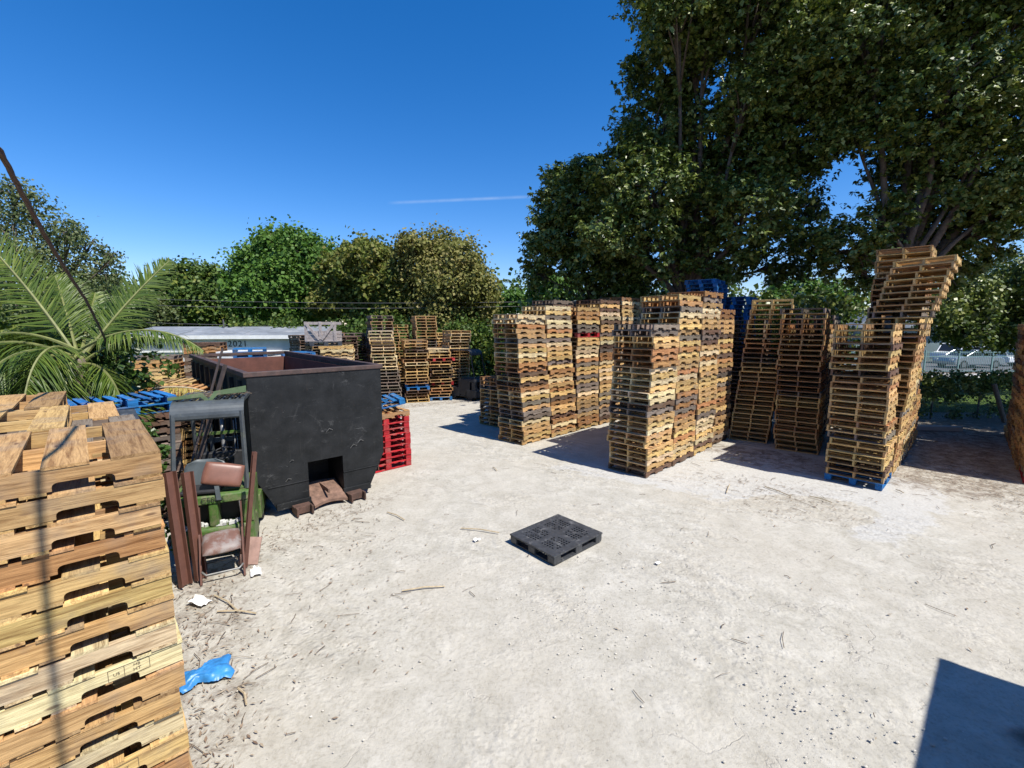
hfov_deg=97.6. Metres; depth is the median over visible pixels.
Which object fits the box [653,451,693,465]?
pallet
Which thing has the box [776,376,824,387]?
pallet
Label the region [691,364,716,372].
pallet
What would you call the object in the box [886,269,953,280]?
pallet
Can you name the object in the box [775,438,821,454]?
pallet
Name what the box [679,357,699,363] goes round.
pallet
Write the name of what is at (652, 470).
pallet
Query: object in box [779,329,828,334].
pallet
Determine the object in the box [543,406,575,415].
pallet
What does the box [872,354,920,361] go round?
pallet
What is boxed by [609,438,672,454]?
pallet
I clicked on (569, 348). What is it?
pallet
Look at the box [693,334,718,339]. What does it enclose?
pallet
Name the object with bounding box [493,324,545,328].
pallet
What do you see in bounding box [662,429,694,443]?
pallet
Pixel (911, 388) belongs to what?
pallet
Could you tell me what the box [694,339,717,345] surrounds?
pallet
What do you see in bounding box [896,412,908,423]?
pallet
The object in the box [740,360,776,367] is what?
pallet
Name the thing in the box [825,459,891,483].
pallet
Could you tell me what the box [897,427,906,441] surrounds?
pallet
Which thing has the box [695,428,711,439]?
pallet
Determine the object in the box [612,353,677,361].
pallet
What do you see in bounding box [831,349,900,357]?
pallet
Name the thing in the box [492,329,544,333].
pallet
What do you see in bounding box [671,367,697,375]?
pallet
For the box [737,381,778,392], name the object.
pallet
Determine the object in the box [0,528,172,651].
pallet
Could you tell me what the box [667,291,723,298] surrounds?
pallet
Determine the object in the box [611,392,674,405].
pallet
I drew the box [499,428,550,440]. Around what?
pallet
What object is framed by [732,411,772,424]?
pallet
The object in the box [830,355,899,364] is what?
pallet
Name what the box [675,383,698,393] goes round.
pallet
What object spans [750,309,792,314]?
pallet
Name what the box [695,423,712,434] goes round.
pallet
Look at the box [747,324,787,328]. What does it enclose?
pallet
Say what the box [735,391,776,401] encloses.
pallet
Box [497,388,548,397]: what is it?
pallet
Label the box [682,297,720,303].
pallet
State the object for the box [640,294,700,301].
pallet
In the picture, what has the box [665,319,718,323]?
pallet
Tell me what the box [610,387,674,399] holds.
pallet
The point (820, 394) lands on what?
pallet
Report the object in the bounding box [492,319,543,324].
pallet
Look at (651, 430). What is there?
pallet
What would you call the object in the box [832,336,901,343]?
pallet
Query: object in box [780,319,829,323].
pallet
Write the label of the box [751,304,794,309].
pallet
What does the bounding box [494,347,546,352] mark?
pallet
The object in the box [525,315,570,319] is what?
pallet
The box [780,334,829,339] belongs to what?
pallet
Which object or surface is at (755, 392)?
pallet
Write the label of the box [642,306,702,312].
pallet
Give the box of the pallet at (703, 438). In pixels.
[679,432,712,444]
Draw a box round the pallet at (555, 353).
[538,350,571,356]
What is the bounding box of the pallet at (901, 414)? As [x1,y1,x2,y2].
[896,407,909,417]
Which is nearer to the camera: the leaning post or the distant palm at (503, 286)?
the leaning post
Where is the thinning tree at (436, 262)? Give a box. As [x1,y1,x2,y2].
[370,214,504,332]
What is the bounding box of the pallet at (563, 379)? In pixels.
[547,376,572,383]
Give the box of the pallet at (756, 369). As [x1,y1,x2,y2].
[742,364,778,372]
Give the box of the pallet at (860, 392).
[830,383,896,398]
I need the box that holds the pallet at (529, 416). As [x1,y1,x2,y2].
[500,411,550,421]
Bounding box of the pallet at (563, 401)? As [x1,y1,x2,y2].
[541,397,575,405]
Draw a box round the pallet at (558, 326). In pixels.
[525,324,571,328]
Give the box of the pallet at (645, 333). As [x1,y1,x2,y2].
[612,330,677,336]
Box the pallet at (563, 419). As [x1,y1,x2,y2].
[545,414,576,423]
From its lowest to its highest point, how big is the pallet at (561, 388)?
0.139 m
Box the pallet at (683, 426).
[664,420,695,432]
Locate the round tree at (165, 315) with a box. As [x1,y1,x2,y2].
[94,283,186,331]
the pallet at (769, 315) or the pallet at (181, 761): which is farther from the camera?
the pallet at (769, 315)
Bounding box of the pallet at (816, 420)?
[774,411,822,423]
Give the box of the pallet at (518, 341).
[494,338,546,343]
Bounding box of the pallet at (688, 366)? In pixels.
[677,362,698,370]
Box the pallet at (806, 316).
[782,313,830,318]
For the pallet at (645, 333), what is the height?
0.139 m
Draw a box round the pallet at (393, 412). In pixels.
[382,405,409,419]
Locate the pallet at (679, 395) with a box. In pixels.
[642,389,697,398]
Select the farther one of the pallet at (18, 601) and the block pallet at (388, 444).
the block pallet at (388, 444)
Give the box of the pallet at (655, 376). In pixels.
[613,370,677,380]
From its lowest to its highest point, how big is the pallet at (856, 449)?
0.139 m
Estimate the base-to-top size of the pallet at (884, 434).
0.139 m
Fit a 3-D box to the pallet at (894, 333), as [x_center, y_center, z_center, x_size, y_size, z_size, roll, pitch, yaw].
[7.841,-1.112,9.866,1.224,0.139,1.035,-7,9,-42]
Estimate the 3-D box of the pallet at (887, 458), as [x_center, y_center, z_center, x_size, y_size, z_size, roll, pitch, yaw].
[7.828,1.524,10.078,1.225,0.139,1.039,-7,10,-42]
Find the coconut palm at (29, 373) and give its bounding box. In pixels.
[0,229,205,406]
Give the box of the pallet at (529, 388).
[497,383,548,392]
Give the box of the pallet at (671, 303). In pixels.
[641,300,702,307]
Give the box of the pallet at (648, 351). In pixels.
[612,346,678,355]
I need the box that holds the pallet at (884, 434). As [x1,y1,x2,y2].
[826,420,894,438]
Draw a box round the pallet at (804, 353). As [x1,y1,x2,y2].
[777,349,826,355]
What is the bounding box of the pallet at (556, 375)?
[538,372,572,378]
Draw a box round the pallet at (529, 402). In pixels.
[498,396,549,406]
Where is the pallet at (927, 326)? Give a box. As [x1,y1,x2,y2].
[875,324,930,329]
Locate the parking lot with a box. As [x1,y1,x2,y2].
[844,361,1013,371]
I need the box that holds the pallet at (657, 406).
[610,399,674,411]
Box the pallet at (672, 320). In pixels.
[640,318,699,323]
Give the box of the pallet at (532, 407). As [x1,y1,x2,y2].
[498,401,549,411]
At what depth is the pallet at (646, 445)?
10.52 m
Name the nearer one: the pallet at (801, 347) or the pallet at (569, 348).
the pallet at (801, 347)
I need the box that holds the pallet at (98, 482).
[93,456,112,485]
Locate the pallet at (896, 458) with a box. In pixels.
[867,450,901,464]
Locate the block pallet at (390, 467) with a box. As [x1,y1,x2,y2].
[375,453,410,472]
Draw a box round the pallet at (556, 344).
[534,342,571,346]
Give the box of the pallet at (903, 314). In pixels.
[872,310,934,317]
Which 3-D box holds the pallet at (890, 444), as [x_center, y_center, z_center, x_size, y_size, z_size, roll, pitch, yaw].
[7.884,1.247,10.050,1.227,0.139,1.034,-7,10,-42]
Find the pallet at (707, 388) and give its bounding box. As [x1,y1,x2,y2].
[698,384,716,393]
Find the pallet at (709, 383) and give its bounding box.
[697,378,716,387]
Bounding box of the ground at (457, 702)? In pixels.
[161,326,1023,767]
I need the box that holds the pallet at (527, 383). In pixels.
[496,379,547,387]
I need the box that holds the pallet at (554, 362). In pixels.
[526,359,571,365]
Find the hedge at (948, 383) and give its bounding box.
[832,366,1015,418]
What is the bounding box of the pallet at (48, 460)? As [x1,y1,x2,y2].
[0,419,161,504]
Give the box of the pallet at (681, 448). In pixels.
[666,440,692,454]
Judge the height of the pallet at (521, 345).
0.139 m
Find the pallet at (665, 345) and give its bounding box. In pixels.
[614,342,679,349]
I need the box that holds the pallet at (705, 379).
[690,373,716,382]
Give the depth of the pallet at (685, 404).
11.26 m
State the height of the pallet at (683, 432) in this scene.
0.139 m
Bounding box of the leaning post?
[991,384,1006,422]
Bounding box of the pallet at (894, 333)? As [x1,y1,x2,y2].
[833,330,902,336]
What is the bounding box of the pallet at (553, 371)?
[539,367,574,374]
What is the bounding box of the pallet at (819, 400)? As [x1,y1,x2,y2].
[776,391,825,403]
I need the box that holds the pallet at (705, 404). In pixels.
[696,399,715,409]
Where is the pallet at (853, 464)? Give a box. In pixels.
[825,446,892,471]
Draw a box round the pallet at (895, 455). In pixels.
[892,445,901,459]
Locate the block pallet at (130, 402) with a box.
[71,390,176,409]
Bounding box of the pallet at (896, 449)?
[894,443,902,453]
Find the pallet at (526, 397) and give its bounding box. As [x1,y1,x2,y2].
[497,391,548,401]
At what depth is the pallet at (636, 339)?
10.32 m
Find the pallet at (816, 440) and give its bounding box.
[773,427,820,444]
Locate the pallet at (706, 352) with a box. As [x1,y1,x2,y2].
[692,349,718,356]
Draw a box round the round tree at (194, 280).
[151,253,257,326]
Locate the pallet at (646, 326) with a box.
[614,324,679,329]
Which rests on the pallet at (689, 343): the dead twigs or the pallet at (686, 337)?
the pallet at (686, 337)
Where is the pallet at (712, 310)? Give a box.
[666,308,720,313]
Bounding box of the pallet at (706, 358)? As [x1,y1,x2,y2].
[700,355,716,361]
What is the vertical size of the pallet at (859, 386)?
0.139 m
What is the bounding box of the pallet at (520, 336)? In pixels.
[493,333,545,338]
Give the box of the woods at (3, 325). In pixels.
[0,257,261,378]
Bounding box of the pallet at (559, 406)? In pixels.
[542,400,574,410]
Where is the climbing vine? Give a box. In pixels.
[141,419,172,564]
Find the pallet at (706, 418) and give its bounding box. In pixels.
[694,414,714,424]
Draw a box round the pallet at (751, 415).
[732,410,771,420]
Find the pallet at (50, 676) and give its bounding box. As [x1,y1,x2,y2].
[0,602,176,707]
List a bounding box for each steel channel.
[162,471,192,587]
[180,471,207,580]
[242,451,256,567]
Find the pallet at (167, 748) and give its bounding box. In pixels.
[86,651,188,767]
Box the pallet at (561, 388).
[541,385,573,392]
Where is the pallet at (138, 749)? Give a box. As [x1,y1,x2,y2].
[132,724,142,767]
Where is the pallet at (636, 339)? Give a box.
[614,336,679,342]
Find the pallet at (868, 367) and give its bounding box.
[829,360,897,370]
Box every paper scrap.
[186,594,211,605]
[250,565,260,576]
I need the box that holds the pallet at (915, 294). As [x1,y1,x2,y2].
[879,290,946,299]
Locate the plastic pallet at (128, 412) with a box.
[117,409,140,420]
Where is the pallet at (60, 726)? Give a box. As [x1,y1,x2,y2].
[0,605,185,767]
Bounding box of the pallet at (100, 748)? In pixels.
[48,630,183,767]
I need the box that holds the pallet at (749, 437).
[729,428,770,443]
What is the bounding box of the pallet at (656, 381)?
[612,375,676,386]
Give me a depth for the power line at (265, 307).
28.45 m
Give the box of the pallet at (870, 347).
[833,343,902,350]
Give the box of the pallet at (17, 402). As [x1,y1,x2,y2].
[0,391,67,419]
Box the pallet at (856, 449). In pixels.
[827,440,893,457]
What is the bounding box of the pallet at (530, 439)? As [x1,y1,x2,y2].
[498,433,549,444]
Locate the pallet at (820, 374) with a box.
[777,367,826,377]
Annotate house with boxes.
[844,313,945,360]
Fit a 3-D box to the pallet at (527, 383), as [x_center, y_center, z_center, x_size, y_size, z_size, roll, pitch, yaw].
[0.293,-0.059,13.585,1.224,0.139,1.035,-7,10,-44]
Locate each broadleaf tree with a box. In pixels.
[515,150,659,301]
[570,0,897,333]
[779,0,1023,332]
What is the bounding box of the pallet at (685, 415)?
[674,410,694,421]
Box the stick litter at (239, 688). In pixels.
[214,458,903,704]
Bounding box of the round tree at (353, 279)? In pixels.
[295,225,420,330]
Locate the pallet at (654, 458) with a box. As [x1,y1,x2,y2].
[609,449,672,465]
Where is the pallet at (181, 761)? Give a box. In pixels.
[122,722,189,767]
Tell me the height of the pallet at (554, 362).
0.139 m
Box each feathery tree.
[0,173,141,346]
[521,272,576,305]
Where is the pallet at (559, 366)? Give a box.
[541,363,572,369]
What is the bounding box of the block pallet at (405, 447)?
[383,437,410,453]
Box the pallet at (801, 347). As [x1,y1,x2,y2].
[778,345,826,350]
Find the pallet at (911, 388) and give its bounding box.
[897,382,915,393]
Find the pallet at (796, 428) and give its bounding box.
[773,418,822,433]
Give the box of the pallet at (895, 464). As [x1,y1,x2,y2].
[844,455,900,471]
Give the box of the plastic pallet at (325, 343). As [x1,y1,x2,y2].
[309,341,341,345]
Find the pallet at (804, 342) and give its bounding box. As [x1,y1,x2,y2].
[780,340,827,345]
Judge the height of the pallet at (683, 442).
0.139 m
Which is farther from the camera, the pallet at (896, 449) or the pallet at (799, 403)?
the pallet at (799, 403)
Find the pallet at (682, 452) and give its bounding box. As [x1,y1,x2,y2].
[672,446,693,460]
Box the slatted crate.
[304,322,341,341]
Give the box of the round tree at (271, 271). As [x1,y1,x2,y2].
[211,214,339,326]
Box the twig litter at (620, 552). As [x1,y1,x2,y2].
[176,402,1023,767]
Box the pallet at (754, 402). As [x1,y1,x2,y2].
[735,396,775,406]
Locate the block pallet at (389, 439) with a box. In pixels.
[383,426,410,442]
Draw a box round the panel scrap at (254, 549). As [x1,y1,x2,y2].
[238,537,261,563]
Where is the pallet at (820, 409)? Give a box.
[776,401,824,413]
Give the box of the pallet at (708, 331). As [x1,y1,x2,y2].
[683,329,720,334]
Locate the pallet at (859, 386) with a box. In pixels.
[830,377,898,391]
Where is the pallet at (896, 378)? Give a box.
[832,372,900,384]
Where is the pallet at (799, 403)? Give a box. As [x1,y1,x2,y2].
[775,397,824,408]
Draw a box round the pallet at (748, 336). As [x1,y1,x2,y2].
[745,334,785,338]
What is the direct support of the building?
on the lawn at (359, 359)
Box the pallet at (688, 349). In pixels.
[670,346,700,352]
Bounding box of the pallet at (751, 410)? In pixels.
[733,405,774,415]
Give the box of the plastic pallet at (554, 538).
[510,514,602,565]
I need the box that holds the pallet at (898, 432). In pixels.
[894,423,907,435]
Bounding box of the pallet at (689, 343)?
[652,340,700,346]
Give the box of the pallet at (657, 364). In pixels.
[614,358,679,368]
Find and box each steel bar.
[168,348,223,546]
[196,364,226,459]
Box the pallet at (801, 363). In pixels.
[776,358,825,366]
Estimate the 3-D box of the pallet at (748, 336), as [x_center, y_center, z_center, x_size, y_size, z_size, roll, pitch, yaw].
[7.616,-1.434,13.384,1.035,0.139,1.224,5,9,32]
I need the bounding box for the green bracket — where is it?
[167,385,245,400]
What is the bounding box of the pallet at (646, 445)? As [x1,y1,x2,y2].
[607,432,670,448]
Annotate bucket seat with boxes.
[180,458,224,499]
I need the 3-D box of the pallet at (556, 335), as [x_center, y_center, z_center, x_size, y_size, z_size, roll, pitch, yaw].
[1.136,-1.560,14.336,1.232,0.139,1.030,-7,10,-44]
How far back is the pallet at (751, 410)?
13.46 m
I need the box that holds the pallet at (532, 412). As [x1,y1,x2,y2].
[499,405,550,416]
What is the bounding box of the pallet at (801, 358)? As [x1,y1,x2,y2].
[778,354,826,361]
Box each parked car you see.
[930,343,972,358]
[933,349,1004,368]
[973,346,1015,365]
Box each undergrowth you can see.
[212,303,515,376]
[516,278,870,395]
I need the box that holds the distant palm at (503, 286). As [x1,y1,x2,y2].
[474,279,513,334]
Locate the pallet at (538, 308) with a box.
[521,306,570,310]
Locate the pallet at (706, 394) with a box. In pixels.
[697,389,716,398]
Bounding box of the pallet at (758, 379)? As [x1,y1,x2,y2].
[739,373,776,382]
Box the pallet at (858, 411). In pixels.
[828,403,895,418]
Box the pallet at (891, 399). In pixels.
[829,389,897,404]
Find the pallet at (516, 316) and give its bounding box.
[493,314,544,319]
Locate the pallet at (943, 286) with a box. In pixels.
[881,283,948,293]
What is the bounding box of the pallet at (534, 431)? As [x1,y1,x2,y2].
[499,424,550,435]
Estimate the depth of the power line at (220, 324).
28.37 m
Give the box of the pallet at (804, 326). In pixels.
[780,324,828,329]
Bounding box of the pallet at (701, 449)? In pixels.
[686,441,711,454]
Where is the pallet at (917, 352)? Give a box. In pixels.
[857,348,922,355]
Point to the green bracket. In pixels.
(240, 389)
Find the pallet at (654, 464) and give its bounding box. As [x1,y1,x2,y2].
[609,454,672,471]
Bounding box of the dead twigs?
[186,390,251,398]
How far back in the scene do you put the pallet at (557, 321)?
13.96 m
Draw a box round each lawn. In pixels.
[6,349,501,383]
[774,378,1010,412]
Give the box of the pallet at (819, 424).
[775,416,823,428]
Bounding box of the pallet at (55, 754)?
[4,626,180,767]
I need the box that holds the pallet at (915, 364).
[856,359,919,368]
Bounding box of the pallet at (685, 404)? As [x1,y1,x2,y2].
[673,397,696,409]
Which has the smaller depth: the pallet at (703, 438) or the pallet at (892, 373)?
the pallet at (892, 373)
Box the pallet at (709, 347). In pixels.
[694,344,719,350]
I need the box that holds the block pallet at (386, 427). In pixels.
[383,418,408,430]
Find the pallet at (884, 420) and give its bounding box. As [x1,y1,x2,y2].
[827,408,895,424]
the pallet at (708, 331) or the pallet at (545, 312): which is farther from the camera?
the pallet at (545, 312)
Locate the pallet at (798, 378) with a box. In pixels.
[776,372,825,382]
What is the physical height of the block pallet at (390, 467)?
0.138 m
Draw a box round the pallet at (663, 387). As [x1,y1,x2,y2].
[611,381,675,393]
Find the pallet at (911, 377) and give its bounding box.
[871,371,917,380]
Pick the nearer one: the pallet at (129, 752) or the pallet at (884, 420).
the pallet at (129, 752)
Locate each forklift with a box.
[167,391,265,554]
[444,348,487,400]
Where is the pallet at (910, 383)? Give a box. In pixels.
[899,376,916,386]
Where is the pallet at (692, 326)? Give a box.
[660,324,701,329]
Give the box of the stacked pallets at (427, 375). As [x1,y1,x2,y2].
[79,245,1023,752]
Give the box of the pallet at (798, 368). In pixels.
[775,362,825,371]
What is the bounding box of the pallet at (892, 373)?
[830,366,898,377]
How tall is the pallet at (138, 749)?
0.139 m
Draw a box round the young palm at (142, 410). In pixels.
[137,402,165,422]
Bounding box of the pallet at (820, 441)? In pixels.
[774,432,823,449]
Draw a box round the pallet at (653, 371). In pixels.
[612,364,676,374]
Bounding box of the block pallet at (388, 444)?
[383,431,410,447]
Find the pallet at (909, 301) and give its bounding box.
[876,297,941,305]
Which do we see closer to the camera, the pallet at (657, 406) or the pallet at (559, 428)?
the pallet at (657, 406)
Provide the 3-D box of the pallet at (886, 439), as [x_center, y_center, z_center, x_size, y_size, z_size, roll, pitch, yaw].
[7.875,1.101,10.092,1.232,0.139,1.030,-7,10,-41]
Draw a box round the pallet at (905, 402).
[898,394,912,405]
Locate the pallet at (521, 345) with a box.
[494,343,545,348]
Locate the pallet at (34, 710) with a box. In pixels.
[0,584,182,734]
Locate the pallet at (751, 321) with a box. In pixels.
[749,319,790,323]
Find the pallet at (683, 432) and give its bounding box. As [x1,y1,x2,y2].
[664,425,694,437]
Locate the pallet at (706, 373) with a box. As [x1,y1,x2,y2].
[697,369,717,377]
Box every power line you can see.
[13,317,491,326]
[156,305,520,307]
[158,299,493,302]
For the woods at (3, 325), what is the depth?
28.10 m
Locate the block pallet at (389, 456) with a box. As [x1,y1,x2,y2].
[380,442,410,460]
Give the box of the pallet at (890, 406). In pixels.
[829,395,897,411]
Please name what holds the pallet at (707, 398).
on the pallet at (705, 404)
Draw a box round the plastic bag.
[179,654,234,693]
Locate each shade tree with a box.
[756,273,864,322]
[905,241,1023,357]
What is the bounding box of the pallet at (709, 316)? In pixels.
[665,313,719,318]
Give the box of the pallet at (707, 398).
[697,393,716,403]
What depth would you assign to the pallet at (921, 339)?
10.13 m
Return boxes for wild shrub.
[0,329,135,399]
[60,300,180,410]
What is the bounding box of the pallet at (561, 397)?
[540,393,575,401]
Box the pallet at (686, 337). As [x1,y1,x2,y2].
[660,335,699,340]
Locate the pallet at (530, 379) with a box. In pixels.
[497,374,548,382]
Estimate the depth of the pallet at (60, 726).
2.29 m
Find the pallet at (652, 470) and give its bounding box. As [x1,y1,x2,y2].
[608,460,670,477]
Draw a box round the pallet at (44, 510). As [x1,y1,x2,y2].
[0,452,165,534]
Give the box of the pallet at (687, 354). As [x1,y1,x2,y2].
[677,351,698,358]
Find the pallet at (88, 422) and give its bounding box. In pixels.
[0,414,135,441]
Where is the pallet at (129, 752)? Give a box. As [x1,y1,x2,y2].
[125,728,192,767]
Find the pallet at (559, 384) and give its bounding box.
[540,380,573,388]
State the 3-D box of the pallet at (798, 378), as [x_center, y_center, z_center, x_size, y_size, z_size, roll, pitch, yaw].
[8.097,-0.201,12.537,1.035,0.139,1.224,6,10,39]
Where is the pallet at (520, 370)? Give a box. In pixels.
[494,365,545,372]
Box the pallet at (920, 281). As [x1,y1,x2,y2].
[884,276,950,286]
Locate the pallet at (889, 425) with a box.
[829,412,897,431]
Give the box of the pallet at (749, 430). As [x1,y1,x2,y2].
[730,422,771,433]
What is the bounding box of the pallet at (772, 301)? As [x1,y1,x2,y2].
[751,299,793,304]
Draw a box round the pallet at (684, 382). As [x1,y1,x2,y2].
[676,378,696,387]
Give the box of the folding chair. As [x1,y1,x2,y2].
[198,501,245,585]
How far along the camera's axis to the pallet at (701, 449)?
12.33 m
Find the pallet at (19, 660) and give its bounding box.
[0,578,174,680]
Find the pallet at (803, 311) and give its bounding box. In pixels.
[780,308,830,313]
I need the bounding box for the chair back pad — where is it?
[201,462,244,486]
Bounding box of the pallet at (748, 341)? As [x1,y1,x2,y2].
[744,339,784,343]
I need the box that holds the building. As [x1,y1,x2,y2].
[126,327,332,365]
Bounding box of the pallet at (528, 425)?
[498,419,549,430]
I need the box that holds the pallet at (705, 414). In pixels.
[694,409,715,419]
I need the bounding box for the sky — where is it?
[0,0,1023,323]
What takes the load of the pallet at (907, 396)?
on the pallet at (905, 402)
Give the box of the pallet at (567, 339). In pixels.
[537,337,570,342]
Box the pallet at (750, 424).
[731,416,771,429]
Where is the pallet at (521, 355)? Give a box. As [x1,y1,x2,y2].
[494,351,546,358]
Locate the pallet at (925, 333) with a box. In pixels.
[875,330,929,336]
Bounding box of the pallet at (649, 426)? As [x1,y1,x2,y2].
[609,412,673,429]
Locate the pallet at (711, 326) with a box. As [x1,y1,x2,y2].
[683,324,719,329]
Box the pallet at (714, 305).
[667,302,722,308]
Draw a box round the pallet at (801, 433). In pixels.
[773,422,821,439]
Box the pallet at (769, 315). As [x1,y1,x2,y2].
[750,314,790,318]
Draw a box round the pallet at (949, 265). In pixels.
[889,261,957,275]
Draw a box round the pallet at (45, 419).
[0,405,72,433]
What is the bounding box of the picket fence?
[835,350,1014,372]
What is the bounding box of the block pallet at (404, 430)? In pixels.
[383,421,409,436]
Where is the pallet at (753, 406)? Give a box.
[734,400,774,410]
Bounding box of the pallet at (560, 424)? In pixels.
[541,417,575,428]
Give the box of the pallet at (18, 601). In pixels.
[0,503,170,622]
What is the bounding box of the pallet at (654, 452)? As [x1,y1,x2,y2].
[609,444,673,460]
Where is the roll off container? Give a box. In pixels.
[189,351,383,517]
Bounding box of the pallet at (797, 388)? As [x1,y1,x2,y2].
[775,381,825,392]
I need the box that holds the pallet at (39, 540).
[0,475,161,564]
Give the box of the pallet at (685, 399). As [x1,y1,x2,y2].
[662,394,696,404]
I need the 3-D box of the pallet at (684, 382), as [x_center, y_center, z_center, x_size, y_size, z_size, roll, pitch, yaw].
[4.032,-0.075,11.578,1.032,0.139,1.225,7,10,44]
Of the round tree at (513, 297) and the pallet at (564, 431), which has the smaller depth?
the pallet at (564, 431)
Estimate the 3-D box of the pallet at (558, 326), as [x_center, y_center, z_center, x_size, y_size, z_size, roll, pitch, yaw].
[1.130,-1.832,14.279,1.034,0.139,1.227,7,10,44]
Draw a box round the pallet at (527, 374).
[496,369,547,377]
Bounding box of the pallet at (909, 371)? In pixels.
[873,365,917,374]
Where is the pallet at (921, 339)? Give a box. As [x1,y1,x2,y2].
[873,336,925,342]
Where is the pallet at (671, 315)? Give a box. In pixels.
[641,312,700,318]
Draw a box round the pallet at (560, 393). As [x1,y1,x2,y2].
[540,387,575,397]
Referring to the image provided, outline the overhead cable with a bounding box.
[0,147,110,356]
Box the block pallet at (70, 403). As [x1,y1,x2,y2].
[67,398,76,405]
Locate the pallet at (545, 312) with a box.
[522,310,570,315]
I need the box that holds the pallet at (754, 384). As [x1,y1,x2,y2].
[738,377,775,387]
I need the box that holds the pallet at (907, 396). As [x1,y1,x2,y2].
[897,388,915,399]
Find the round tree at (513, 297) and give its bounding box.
[494,286,527,313]
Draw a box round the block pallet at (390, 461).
[379,447,410,465]
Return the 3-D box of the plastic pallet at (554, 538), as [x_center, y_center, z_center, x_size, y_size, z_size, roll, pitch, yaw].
[0.710,2.461,7.182,1.140,0.146,0.960,-7,10,-42]
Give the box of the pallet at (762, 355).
[742,351,777,358]
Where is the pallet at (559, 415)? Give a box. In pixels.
[550,410,574,419]
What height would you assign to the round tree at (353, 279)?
10.458 m
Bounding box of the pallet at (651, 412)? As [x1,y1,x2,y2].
[609,401,672,417]
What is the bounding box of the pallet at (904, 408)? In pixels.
[896,400,911,411]
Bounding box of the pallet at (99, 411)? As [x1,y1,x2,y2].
[0,401,118,422]
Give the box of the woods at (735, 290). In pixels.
[0,256,999,345]
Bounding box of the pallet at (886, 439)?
[827,426,895,444]
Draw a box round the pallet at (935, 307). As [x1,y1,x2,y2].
[873,303,939,311]
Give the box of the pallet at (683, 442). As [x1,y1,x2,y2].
[666,434,694,449]
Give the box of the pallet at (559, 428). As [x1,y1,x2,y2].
[551,422,574,432]
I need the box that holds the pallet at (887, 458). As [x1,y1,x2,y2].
[826,441,893,465]
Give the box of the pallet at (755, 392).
[736,386,775,396]
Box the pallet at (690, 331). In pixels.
[669,329,698,334]
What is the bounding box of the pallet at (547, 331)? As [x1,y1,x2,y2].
[523,329,571,333]
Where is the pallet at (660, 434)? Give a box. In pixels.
[608,423,671,442]
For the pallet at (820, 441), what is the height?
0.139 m
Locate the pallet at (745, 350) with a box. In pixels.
[743,348,782,353]
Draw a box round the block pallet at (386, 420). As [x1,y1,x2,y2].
[382,412,408,424]
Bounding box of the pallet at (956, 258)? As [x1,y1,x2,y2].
[893,254,961,270]
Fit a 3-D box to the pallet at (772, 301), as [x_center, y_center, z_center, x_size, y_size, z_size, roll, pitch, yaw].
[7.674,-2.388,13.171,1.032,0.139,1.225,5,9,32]
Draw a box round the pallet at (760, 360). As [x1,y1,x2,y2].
[742,355,781,362]
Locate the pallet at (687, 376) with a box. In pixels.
[662,373,696,381]
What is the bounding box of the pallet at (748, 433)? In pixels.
[729,424,770,438]
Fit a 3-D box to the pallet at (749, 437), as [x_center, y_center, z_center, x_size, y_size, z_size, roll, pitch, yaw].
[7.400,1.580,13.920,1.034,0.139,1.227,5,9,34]
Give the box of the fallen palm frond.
[152,386,206,400]
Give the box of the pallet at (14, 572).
[0,483,165,592]
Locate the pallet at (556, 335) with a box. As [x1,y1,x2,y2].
[536,333,571,337]
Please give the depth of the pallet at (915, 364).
10.25 m
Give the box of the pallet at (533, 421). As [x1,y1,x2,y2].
[498,415,549,425]
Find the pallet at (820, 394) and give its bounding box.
[777,386,826,397]
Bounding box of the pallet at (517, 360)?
[494,356,545,362]
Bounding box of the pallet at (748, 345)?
[745,343,785,348]
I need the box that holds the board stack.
[216,350,281,358]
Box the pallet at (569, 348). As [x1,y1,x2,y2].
[546,345,571,351]
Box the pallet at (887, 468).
[826,454,893,477]
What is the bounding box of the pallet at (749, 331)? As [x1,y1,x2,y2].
[746,329,788,333]
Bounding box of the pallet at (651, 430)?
[609,421,672,436]
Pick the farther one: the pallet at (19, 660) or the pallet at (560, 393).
the pallet at (560, 393)
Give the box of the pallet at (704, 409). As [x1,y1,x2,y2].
[695,404,716,414]
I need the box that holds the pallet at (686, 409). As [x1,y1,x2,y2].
[664,404,695,415]
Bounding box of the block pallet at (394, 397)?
[381,393,405,408]
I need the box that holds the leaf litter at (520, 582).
[172,398,1023,767]
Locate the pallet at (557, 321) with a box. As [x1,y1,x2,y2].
[523,320,571,323]
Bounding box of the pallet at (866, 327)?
[834,323,902,330]
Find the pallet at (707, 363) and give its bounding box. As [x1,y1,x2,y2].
[689,359,716,366]
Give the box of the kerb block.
[916,425,962,431]
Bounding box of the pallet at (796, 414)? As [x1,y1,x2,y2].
[775,407,822,418]
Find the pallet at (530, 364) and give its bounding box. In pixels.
[495,361,547,367]
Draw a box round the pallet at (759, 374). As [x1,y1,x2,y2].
[739,369,776,377]
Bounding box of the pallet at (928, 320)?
[868,317,932,323]
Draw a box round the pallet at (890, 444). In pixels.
[829,429,897,451]
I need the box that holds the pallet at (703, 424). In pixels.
[678,418,713,429]
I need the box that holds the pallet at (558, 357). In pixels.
[546,355,572,360]
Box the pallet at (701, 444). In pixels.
[689,437,711,449]
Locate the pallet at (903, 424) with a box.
[894,417,908,429]
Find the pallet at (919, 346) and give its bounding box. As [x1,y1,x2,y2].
[859,342,923,349]
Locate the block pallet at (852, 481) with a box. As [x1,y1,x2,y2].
[824,464,891,490]
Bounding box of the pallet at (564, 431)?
[544,426,575,437]
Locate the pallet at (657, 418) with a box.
[609,409,674,424]
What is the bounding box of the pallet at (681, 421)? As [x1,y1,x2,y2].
[646,414,694,426]
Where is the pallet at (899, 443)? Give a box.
[894,434,905,447]

